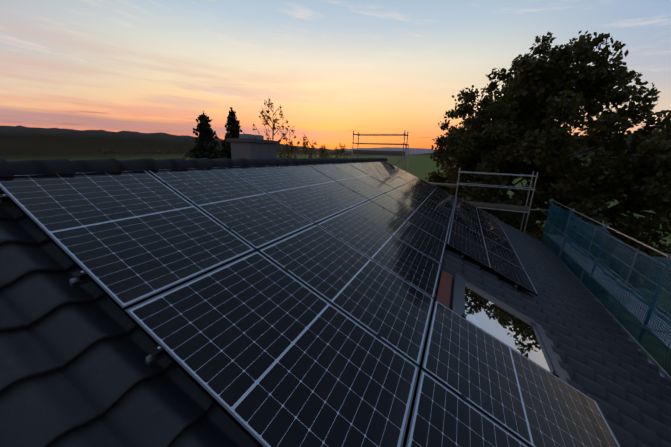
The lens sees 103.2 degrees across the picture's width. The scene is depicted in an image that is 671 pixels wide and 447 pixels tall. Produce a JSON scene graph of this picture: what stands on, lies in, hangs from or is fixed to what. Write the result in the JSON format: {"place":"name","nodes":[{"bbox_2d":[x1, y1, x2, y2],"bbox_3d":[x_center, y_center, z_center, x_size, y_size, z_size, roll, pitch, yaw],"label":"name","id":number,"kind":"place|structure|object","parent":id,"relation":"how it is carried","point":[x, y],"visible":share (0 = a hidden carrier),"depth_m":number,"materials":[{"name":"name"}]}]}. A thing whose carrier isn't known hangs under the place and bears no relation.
{"place":"outdoors","nodes":[
{"label":"outdoors","id":0,"kind":"place"},
{"bbox_2d":[0,199,670,446],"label":"roof tiles","id":1,"kind":"object","parent":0,"point":[76,370],"visible":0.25,"depth_m":1.53,"materials":[{"name":"grey tile"}]},
{"bbox_2d":[0,164,558,401],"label":"pv rails","id":2,"kind":"object","parent":1,"relation":"on","point":[155,352],"visible":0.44,"depth_m":1.65,"materials":[{"name":"silver metal"}]},
{"bbox_2d":[435,270,570,382],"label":"roof window","id":3,"kind":"structure","parent":1,"relation":"in","point":[517,331],"depth_m":3.40,"materials":[{"name":"clear glass"}]},
{"bbox_2d":[0,125,670,374],"bbox_3d":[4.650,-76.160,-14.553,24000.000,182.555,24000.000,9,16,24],"label":"ground","id":4,"kind":"structure","parent":0,"point":[18,142],"depth_m":397.57,"materials":[{"name":"green plant"}]},
{"bbox_2d":[98,148,185,153],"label":"hedge","id":5,"kind":"object","parent":4,"relation":"on","point":[99,150],"visible":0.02,"depth_m":285.92,"materials":[{"name":"green plant"}]},
{"bbox_2d":[182,110,225,159],"bbox_3d":[-11.306,-4.150,24.392,6.908,11.537,6.771,9,16,24],"label":"spruce","id":6,"kind":"object","parent":4,"relation":"on","point":[204,141],"depth_m":22.92,"materials":[{"name":"green plant"}]},
{"bbox_2d":[217,107,242,158],"bbox_3d":[-10.173,-5.354,27.341,7.356,12.437,8.657,9,16,24],"label":"spruce","id":7,"kind":"object","parent":4,"relation":"on","point":[233,130],"depth_m":26.28,"materials":[{"name":"green plant"}]},
{"bbox_2d":[243,96,295,158],"bbox_3d":[-5.712,-4.109,22.983,4.116,12.553,5.216,9,16,24],"label":"tree","id":8,"kind":"object","parent":4,"relation":"on","point":[266,121],"depth_m":22.13,"materials":[{"name":"green plant"}]},
{"bbox_2d":[281,141,301,158],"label":"shrub","id":9,"kind":"object","parent":4,"relation":"on","point":[290,145],"depth_m":43.48,"materials":[{"name":"green plant"}]},
{"bbox_2d":[290,134,325,158],"bbox_3d":[-1.896,-1.981,20.879,3.931,9.765,3.107,23,25,54],"label":"shrub","id":10,"kind":"object","parent":4,"relation":"on","point":[303,146],"depth_m":19.94,"materials":[{"name":"green plant"}]},
{"bbox_2d":[313,144,329,157],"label":"shrub","id":11,"kind":"object","parent":4,"relation":"on","point":[322,150],"depth_m":57.56,"materials":[{"name":"green plant"}]},
{"bbox_2d":[328,143,346,157],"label":"shrub","id":12,"kind":"object","parent":4,"relation":"on","point":[337,151],"depth_m":50.20,"materials":[{"name":"green plant"}]},
{"bbox_2d":[352,130,670,350],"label":"scaffold","id":13,"kind":"object","parent":4,"relation":"on","point":[502,207],"visible":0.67,"depth_m":9.79,"materials":[{"name":"silver metal"}]},
{"bbox_2d":[542,201,670,376],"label":"safety net","id":14,"kind":"object","parent":13,"relation":"attached to","point":[653,307],"visible":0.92,"depth_m":6.11,"materials":[{"name":"fabric"}]},
{"bbox_2d":[425,28,670,299],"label":"tree","id":15,"kind":"object","parent":4,"relation":"on","point":[551,82],"depth_m":14.12,"materials":[{"name":"green plant"}]},
{"bbox_2d":[0,0,670,148],"label":"sky","id":16,"kind":"structure","parent":0,"point":[335,69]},
{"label":"house walls","id":17,"kind":"object","parent":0,"visible":0},
{"bbox_3d":[2.135,0.554,5.244,6.618,2.946,14.550,9,16,24],"label":"roof","id":18,"kind":"object","parent":17,"relation":"on","visible":0},
{"bbox_2d":[0,161,620,446],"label":"solar panels","id":19,"kind":"object","parent":18,"relation":"on","point":[250,335],"visible":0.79,"depth_m":2.20,"materials":[{"name":"glass"}]},
{"bbox_2d":[544,244,670,379],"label":"gutter","id":20,"kind":"object","parent":18,"relation":"attached to","point":[651,361],"visible":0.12,"depth_m":5.24,"materials":[{"name":"silver metal"}]},
{"bbox_2d":[544,243,670,378],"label":"gutter bead","id":21,"kind":"object","parent":20,"relation":"attached to","point":[664,371],"visible":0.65,"depth_m":5.34,"materials":[{"name":"grey metal"}]},
{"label":"roof slope","id":22,"kind":"object","parent":17,"relation":"on","visible":0},
{"bbox_2d":[0,158,387,176],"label":"ridge tiles","id":23,"kind":"object","parent":22,"relation":"on","point":[39,167],"visible":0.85,"depth_m":2.93,"materials":[{"name":"black tile"}]},
{"bbox_2d":[226,134,279,158],"bbox_3d":[-1.931,-1.150,6.451,0.700,1.895,1.020,9,16,24],"label":"chimney","id":24,"kind":"object","parent":22,"relation":"on","point":[249,146],"visible":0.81,"depth_m":5.95,"materials":[{"name":"grey concrete"}]}
]}

